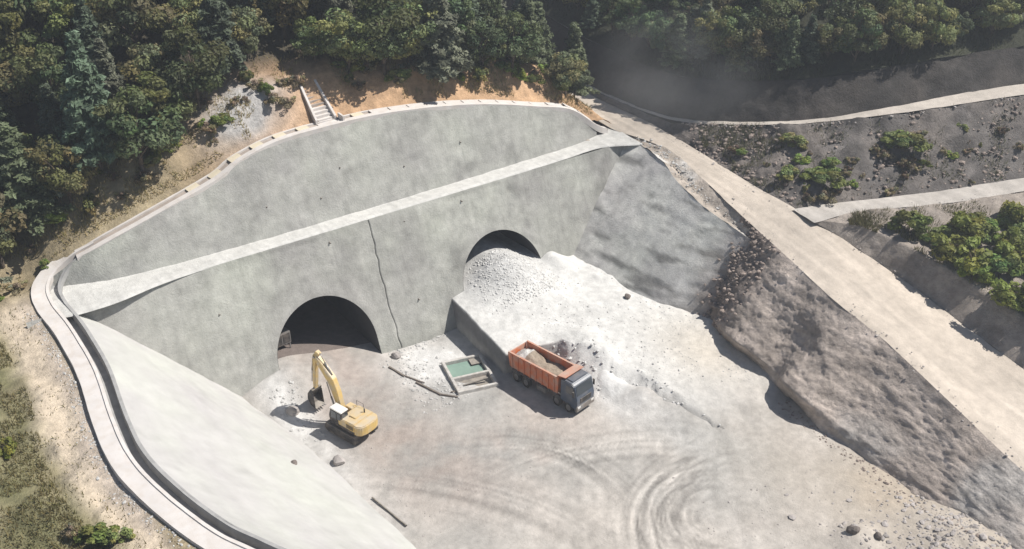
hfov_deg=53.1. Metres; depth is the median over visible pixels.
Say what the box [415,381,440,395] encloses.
timber
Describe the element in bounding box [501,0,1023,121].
bank
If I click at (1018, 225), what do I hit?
shrub
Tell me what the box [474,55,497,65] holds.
shrub
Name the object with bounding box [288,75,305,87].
shrub
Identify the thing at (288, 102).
shrub
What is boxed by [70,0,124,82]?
conifer tree
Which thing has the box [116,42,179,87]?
broadleaf tree
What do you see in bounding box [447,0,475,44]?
broadleaf tree
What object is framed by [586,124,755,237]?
earth shelf
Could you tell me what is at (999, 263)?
shrub
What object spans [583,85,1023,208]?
rock bank
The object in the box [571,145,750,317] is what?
side wall
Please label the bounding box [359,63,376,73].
shrub
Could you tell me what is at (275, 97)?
shrub
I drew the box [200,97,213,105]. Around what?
shrub
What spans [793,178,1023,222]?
side road
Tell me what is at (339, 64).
shrub
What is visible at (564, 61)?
broadleaf tree
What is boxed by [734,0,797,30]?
broadleaf tree
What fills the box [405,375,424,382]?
timber
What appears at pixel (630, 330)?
gravel
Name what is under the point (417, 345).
rubble
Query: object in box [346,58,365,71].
shrub
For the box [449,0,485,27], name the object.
conifer tree
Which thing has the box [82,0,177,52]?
broadleaf tree
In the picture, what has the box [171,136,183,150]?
shrub
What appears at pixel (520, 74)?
shrub
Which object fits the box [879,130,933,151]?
shrub
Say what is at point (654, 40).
broadleaf tree
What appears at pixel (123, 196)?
shrub
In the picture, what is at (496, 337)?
spoil bench
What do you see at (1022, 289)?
shrub
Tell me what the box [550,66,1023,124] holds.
track
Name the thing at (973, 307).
terrace
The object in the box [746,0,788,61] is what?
broadleaf tree
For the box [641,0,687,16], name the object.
broadleaf tree
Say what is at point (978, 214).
shrub
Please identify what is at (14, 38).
broadleaf tree
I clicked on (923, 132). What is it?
shrub
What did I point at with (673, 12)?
broadleaf tree
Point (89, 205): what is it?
shrub
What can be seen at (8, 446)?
shrub
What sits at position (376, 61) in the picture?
shrub
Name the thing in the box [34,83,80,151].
conifer tree
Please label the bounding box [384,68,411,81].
shrub
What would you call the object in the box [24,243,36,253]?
shrub
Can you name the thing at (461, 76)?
shrub
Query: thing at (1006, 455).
gravel
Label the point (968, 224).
shrub
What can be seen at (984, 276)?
shrub
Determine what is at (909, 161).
shrub
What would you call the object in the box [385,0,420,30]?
conifer tree
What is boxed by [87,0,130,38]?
broadleaf tree
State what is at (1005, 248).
shrub
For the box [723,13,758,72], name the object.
conifer tree
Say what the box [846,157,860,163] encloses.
shrub
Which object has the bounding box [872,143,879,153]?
shrub
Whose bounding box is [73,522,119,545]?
shrub
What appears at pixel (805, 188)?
shrub
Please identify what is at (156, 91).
broadleaf tree
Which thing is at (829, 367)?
earth bank
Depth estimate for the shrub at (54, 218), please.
102.93 m
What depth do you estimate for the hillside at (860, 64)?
133.86 m
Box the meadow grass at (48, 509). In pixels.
[0,295,177,548]
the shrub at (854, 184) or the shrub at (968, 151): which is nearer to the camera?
the shrub at (854, 184)
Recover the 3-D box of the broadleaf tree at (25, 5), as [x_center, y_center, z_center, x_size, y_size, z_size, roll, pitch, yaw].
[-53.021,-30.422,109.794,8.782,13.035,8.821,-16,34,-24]
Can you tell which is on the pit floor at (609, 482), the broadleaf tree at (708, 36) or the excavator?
the excavator
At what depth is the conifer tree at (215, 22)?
109.08 m
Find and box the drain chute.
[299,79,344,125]
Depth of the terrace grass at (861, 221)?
117.39 m
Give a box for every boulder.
[286,406,299,415]
[333,455,344,465]
[391,352,400,358]
[846,525,859,534]
[874,532,881,540]
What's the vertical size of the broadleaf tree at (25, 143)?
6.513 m
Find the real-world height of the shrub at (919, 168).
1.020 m
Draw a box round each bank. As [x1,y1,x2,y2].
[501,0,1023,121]
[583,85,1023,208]
[711,216,1023,548]
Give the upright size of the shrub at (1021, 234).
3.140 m
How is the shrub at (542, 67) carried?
on the hillside at (32, 372)
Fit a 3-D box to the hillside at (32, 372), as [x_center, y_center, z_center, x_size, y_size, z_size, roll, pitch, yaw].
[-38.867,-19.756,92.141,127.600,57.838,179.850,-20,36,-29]
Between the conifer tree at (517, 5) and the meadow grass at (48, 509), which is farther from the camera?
the conifer tree at (517, 5)
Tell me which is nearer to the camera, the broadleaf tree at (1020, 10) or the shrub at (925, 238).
the shrub at (925, 238)
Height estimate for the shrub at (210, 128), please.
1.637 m
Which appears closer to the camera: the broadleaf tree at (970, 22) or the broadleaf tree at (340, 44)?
the broadleaf tree at (340, 44)
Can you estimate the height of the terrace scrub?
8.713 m
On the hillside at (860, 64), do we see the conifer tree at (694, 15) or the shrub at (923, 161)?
the conifer tree at (694, 15)
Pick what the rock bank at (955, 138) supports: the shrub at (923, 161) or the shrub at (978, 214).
the shrub at (923, 161)
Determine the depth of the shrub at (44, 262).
101.75 m
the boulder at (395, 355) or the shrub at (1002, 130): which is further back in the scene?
the shrub at (1002, 130)
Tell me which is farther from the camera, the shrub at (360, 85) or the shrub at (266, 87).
the shrub at (360, 85)
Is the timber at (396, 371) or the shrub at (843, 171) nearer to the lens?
the timber at (396, 371)
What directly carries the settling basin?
on the pit floor at (609, 482)
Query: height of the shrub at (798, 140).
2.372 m
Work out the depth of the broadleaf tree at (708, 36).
133.02 m
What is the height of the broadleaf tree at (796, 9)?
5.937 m
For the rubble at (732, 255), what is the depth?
116.37 m
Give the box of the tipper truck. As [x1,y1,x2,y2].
[508,340,594,412]
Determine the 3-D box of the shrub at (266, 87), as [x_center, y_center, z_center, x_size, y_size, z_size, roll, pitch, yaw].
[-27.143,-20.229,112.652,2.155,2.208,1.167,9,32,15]
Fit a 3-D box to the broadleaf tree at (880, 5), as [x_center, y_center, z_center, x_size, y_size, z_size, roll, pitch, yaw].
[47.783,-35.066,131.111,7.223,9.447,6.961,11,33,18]
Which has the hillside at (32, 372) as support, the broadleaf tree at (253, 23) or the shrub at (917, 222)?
the broadleaf tree at (253, 23)
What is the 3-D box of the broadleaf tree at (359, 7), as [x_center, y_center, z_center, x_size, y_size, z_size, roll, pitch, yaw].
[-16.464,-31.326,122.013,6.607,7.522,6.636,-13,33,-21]
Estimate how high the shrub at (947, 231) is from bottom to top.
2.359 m
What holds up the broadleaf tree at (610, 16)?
on the hillside at (860, 64)
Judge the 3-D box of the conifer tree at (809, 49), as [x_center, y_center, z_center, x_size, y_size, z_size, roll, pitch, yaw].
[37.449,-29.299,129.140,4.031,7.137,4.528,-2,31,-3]
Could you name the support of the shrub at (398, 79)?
on the hillside at (32, 372)
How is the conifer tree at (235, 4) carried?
on the hillside at (32, 372)
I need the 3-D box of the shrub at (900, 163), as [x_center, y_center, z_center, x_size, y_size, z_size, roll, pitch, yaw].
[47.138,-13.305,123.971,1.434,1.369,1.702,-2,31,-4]
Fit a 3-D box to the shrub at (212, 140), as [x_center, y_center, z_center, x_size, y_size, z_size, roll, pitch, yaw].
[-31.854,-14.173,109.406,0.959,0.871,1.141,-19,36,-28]
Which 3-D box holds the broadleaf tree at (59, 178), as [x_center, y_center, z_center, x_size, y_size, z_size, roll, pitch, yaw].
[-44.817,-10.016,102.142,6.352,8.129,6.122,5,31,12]
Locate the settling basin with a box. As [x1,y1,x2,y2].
[441,353,498,394]
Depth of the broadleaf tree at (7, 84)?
106.30 m
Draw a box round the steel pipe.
[372,497,406,525]
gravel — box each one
[23,311,195,547]
[364,387,953,547]
[514,266,765,381]
[630,136,747,234]
[671,138,977,339]
[673,152,1021,467]
[682,96,1020,128]
[837,192,1014,217]
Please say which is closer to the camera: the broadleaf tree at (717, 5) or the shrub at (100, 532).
the shrub at (100, 532)
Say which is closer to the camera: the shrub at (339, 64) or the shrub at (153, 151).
the shrub at (153, 151)
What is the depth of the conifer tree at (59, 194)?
102.77 m
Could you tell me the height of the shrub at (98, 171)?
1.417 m
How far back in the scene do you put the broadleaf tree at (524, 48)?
125.40 m
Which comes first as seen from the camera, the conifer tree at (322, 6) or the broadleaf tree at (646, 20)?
the conifer tree at (322, 6)
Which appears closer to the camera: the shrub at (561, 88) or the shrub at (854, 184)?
the shrub at (854, 184)
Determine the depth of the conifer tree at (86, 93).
100.96 m
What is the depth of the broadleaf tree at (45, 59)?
104.07 m
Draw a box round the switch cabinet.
[278,327,290,347]
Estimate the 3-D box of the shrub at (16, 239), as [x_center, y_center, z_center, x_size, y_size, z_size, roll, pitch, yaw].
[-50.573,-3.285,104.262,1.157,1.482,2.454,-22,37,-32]
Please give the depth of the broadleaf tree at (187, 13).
112.01 m
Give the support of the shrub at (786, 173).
on the rock bank at (955, 138)
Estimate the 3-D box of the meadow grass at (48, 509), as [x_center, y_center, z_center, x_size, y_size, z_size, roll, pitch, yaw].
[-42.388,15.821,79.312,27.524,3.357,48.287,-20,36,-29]
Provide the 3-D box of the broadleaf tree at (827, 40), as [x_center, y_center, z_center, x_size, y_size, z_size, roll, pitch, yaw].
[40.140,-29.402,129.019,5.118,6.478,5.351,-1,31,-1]
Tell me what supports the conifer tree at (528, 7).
on the hillside at (32, 372)
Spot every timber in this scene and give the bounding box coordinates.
[388,366,404,376]
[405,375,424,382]
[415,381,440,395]
[441,393,457,397]
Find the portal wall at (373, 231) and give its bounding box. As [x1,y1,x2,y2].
[26,105,642,396]
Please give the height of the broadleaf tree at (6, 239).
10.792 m
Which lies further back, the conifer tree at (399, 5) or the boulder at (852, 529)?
the conifer tree at (399, 5)
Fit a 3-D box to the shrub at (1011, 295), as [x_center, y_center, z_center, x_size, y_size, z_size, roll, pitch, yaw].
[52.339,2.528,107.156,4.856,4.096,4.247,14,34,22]
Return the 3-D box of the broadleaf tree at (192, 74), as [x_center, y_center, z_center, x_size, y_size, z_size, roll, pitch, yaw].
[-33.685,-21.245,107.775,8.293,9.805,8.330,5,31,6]
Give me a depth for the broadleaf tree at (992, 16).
131.19 m
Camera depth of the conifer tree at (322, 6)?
118.39 m
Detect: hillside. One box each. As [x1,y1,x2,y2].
[0,0,610,548]
[531,0,1023,80]
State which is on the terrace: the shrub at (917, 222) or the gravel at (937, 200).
the shrub at (917, 222)
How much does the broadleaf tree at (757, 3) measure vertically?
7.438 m
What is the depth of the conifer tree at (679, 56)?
135.40 m
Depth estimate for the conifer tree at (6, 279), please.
99.57 m
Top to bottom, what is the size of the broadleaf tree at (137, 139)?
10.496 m
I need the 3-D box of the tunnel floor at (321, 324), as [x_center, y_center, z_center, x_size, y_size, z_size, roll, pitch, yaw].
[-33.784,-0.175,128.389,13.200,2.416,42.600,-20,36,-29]
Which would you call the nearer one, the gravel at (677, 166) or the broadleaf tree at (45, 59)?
the broadleaf tree at (45, 59)
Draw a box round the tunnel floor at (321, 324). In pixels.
[278,296,369,358]
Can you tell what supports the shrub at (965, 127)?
on the rock bank at (955, 138)
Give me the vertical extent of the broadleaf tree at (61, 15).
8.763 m
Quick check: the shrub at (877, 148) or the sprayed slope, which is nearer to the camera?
the sprayed slope
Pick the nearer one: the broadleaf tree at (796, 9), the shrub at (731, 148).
the shrub at (731, 148)
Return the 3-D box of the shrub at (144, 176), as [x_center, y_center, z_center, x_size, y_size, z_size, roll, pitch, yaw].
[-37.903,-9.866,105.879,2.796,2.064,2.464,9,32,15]
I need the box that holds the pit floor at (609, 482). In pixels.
[243,328,1011,548]
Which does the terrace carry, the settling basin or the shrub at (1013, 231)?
the shrub at (1013, 231)
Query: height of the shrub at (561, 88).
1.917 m
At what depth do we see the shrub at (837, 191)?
121.37 m
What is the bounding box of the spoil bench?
[452,231,792,428]
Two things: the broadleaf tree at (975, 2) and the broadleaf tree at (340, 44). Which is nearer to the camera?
the broadleaf tree at (340, 44)
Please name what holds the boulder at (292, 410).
on the pit floor at (609, 482)
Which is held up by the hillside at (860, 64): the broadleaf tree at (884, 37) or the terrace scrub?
the broadleaf tree at (884, 37)
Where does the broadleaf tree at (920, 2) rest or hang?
on the hillside at (860, 64)
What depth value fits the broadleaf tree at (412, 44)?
117.72 m
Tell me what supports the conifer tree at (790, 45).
on the hillside at (860, 64)
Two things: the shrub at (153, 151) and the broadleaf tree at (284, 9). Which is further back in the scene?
the broadleaf tree at (284, 9)
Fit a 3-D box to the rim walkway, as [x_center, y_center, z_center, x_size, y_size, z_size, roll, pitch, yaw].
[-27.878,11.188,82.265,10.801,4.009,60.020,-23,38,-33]
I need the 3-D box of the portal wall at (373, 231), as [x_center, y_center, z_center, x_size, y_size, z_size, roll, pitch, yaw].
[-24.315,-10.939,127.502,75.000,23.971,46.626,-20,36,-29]
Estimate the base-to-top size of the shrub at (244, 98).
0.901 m
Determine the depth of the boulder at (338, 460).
99.40 m
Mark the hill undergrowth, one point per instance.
(724, 57)
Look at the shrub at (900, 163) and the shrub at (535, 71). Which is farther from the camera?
the shrub at (535, 71)
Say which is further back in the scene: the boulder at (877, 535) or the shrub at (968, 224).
the shrub at (968, 224)
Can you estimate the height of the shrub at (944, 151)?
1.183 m
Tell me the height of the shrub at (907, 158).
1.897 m
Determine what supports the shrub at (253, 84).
on the hillside at (32, 372)
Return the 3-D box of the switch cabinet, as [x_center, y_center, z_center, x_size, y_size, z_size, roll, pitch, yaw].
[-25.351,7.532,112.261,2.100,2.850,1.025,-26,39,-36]
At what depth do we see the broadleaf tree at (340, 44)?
114.17 m
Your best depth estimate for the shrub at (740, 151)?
126.84 m
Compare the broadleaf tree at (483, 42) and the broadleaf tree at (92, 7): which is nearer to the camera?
the broadleaf tree at (92, 7)
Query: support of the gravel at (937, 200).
on the side road at (818, 213)
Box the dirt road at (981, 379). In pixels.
[571,92,1023,470]
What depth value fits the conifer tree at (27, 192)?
100.22 m
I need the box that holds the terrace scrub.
[698,95,1023,207]
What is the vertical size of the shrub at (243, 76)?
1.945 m
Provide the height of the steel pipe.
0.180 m
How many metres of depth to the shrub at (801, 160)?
123.49 m
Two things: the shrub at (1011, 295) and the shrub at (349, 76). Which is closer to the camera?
the shrub at (1011, 295)
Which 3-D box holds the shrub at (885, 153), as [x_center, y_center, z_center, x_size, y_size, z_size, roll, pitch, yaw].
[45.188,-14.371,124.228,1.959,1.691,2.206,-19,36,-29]
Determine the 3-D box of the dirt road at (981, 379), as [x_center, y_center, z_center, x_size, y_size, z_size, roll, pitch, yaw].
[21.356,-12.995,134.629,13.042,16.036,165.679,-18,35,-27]
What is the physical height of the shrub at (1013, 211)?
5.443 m
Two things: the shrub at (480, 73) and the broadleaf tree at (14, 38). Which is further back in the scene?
the shrub at (480, 73)
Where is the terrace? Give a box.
[816,192,1023,368]
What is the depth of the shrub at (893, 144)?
124.21 m
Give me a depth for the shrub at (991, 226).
114.94 m
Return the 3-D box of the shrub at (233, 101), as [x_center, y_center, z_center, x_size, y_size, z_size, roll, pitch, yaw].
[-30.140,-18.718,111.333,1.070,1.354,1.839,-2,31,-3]
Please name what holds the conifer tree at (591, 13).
on the hillside at (860, 64)
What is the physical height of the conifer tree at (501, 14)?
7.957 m
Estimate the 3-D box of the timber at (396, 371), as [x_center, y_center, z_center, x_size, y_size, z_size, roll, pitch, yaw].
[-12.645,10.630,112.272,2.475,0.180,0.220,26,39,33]
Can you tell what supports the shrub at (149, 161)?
on the hillside at (32, 372)
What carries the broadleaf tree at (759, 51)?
on the hillside at (860, 64)
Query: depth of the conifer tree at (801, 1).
133.45 m
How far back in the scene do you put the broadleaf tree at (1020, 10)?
133.76 m
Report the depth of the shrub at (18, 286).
101.06 m
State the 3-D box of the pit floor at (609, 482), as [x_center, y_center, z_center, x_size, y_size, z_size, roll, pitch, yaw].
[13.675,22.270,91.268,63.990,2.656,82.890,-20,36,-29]
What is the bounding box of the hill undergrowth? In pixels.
[541,0,1023,80]
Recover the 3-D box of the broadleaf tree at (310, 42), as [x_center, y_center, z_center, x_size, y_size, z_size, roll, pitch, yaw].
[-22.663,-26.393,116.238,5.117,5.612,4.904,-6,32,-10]
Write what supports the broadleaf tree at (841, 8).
on the hillside at (860, 64)
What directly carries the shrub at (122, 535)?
on the hillside at (32, 372)
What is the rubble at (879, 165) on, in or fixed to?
on the rock bank at (955, 138)
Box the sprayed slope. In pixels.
[79,314,415,548]
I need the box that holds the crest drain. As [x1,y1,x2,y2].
[74,99,607,259]
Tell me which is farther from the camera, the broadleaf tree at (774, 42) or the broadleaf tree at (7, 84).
the broadleaf tree at (774, 42)
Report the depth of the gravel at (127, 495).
81.03 m
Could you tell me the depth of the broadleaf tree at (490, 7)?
129.03 m
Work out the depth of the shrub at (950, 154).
124.97 m
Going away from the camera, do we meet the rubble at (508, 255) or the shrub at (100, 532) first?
the shrub at (100, 532)
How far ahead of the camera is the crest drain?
111.21 m
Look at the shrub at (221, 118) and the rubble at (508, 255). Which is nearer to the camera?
the shrub at (221, 118)
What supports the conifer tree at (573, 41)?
on the hillside at (32, 372)
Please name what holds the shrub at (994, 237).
on the terrace
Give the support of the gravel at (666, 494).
on the pit floor at (609, 482)
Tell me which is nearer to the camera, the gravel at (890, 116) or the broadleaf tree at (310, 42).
the broadleaf tree at (310, 42)
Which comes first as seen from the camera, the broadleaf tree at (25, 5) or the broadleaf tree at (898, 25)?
the broadleaf tree at (25, 5)
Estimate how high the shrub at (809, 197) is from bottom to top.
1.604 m
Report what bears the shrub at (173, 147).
on the hillside at (32, 372)
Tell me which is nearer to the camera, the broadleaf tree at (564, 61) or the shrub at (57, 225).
the shrub at (57, 225)
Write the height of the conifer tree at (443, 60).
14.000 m
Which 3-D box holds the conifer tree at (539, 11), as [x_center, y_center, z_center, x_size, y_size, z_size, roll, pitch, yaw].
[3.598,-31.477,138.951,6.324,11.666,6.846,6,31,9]
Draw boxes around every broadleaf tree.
[0,0,40,76]
[0,47,53,112]
[0,187,27,268]
[2,0,52,28]
[13,42,67,103]
[18,132,36,167]
[22,134,99,204]
[32,0,102,41]
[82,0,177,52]
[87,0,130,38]
[91,84,186,170]
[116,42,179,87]
[125,70,197,125]
[147,0,202,32]
[151,25,233,110]
[228,6,273,60]
[241,0,313,37]
[290,16,333,62]
[315,7,381,73]
[343,0,422,75]
[352,0,400,24]
[374,0,441,63]
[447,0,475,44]
[456,16,507,65]
[476,0,502,17]
[492,10,543,77]
[541,51,586,95]
[596,0,629,35]
[612,0,653,40]
[634,5,666,46]
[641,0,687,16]
[648,16,670,57]
[656,16,691,53]
[667,0,701,23]
[686,0,738,16]
[692,9,731,60]
[709,5,742,62]
[724,23,773,74]
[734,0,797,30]
[739,0,759,8]
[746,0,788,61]
[764,17,805,53]
[787,0,820,14]
[810,0,866,28]
[815,14,849,57]
[837,7,883,61]
[849,3,893,52]
[861,0,914,24]
[883,0,935,53]
[893,0,931,13]
[915,0,962,49]
[937,11,974,45]
[955,0,1010,13]
[971,0,1023,37]
[1004,0,1023,19]
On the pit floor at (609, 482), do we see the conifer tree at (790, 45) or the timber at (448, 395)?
the timber at (448, 395)
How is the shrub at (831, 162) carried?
on the rock bank at (955, 138)
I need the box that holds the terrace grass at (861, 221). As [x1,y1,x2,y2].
[847,198,1016,310]
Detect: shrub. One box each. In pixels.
[0,436,17,458]
[5,280,27,294]
[12,233,22,245]
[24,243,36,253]
[39,258,49,269]
[43,212,67,223]
[54,221,63,228]
[60,522,78,538]
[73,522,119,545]
[80,192,100,215]
[83,165,102,174]
[109,527,135,543]
[114,192,129,199]
[133,167,160,183]
[143,153,162,167]
[150,146,163,156]
[164,141,181,152]
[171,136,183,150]
[191,121,216,133]
[197,118,205,127]
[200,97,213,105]
[209,112,235,126]
[209,137,218,142]
[229,96,239,105]
[238,70,254,81]
[240,95,249,100]
[245,77,262,89]
[257,81,273,95]
[263,92,286,103]
[275,78,288,85]
[278,96,295,108]
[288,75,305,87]
[330,61,346,67]
[345,73,353,82]
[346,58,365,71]
[351,81,365,90]
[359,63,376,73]
[369,56,381,65]
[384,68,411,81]
[393,77,403,84]
[456,72,465,80]
[472,63,489,81]
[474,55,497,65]
[494,61,514,72]
[508,55,523,66]
[512,67,526,80]
[524,74,545,85]
[530,68,542,75]
[538,64,550,73]
[556,84,567,90]
[726,144,741,153]
[735,147,747,155]
[776,164,800,180]
[778,132,808,149]
[791,153,811,164]
[798,166,850,188]
[802,184,810,190]
[802,189,815,201]
[815,187,836,203]
[821,157,841,171]
[830,188,842,195]
[839,168,851,176]
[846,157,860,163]
[850,179,858,187]
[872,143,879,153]
[877,148,895,158]
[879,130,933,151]
[885,187,898,195]
[887,208,933,236]
[890,137,912,146]
[895,159,905,167]
[898,146,908,151]
[900,170,908,179]
[901,153,916,167]
[904,158,915,168]
[908,130,927,135]
[914,165,922,171]
[916,159,932,167]
[917,233,938,245]
[927,225,967,243]
[930,231,977,261]
[939,146,946,154]
[941,210,990,238]
[944,150,958,158]
[952,235,994,276]
[957,123,968,131]
[963,148,973,153]
[972,211,989,219]
[973,267,995,283]
[979,217,999,242]
[982,253,1023,276]
[988,232,1003,244]
[989,277,1023,311]
[992,226,1022,253]
[993,239,1023,270]
[994,212,1009,228]
[997,127,1009,133]
[998,199,1023,229]
[1009,221,1023,229]
[1009,227,1023,238]
[1012,142,1023,149]
[1021,282,1023,309]
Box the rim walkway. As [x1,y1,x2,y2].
[31,242,285,548]
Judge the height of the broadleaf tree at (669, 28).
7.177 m
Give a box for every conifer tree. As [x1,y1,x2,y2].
[0,94,24,131]
[0,121,76,235]
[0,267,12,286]
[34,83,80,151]
[44,143,67,197]
[54,29,132,171]
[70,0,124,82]
[91,38,144,120]
[191,0,247,79]
[224,0,277,31]
[304,0,365,30]
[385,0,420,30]
[398,0,474,82]
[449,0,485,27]
[489,0,508,28]
[500,0,506,14]
[506,0,546,64]
[508,0,545,59]
[531,1,556,74]
[562,22,599,97]
[578,0,601,28]
[656,13,695,70]
[685,7,701,58]
[689,0,722,60]
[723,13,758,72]
[771,15,804,70]
[789,0,813,14]
[795,14,823,63]
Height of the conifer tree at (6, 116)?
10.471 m
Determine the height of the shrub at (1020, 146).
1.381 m
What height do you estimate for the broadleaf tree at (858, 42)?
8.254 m
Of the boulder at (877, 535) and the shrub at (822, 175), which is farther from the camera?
the shrub at (822, 175)
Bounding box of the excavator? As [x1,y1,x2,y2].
[308,350,377,444]
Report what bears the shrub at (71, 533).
on the hillside at (32, 372)
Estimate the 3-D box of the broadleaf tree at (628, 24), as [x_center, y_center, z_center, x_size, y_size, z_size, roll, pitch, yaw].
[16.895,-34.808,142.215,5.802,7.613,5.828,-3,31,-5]
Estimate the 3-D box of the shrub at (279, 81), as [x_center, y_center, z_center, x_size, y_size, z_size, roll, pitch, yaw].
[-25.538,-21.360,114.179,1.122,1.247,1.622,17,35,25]
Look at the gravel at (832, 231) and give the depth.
116.49 m
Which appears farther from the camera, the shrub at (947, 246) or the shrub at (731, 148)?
the shrub at (731, 148)
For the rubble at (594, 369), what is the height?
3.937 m
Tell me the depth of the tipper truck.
107.46 m
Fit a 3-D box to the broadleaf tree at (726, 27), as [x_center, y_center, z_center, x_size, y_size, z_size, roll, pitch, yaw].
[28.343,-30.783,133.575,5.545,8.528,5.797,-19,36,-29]
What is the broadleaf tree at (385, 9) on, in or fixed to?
on the hillside at (32, 372)
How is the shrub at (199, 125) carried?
on the hillside at (32, 372)
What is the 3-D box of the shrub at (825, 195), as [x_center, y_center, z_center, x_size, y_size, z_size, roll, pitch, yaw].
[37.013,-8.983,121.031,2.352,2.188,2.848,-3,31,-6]
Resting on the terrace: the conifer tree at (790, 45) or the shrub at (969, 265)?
the shrub at (969, 265)
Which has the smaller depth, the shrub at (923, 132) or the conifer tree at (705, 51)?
the shrub at (923, 132)
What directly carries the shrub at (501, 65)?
on the hillside at (32, 372)
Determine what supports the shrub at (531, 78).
on the hillside at (32, 372)
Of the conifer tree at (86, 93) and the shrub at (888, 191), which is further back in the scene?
the shrub at (888, 191)
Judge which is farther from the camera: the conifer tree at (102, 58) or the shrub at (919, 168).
the shrub at (919, 168)
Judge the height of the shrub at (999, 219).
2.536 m
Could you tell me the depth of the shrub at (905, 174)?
123.02 m
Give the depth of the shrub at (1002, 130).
127.12 m
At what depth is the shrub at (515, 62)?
128.84 m
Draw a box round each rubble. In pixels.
[269,333,468,444]
[463,248,566,313]
[548,341,720,425]
[685,99,1022,206]
[697,220,779,334]
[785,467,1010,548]
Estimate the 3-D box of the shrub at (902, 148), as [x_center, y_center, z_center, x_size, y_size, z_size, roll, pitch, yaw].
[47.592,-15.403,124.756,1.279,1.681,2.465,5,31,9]
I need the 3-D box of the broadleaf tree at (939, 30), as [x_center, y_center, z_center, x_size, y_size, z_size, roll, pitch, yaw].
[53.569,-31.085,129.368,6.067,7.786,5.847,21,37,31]

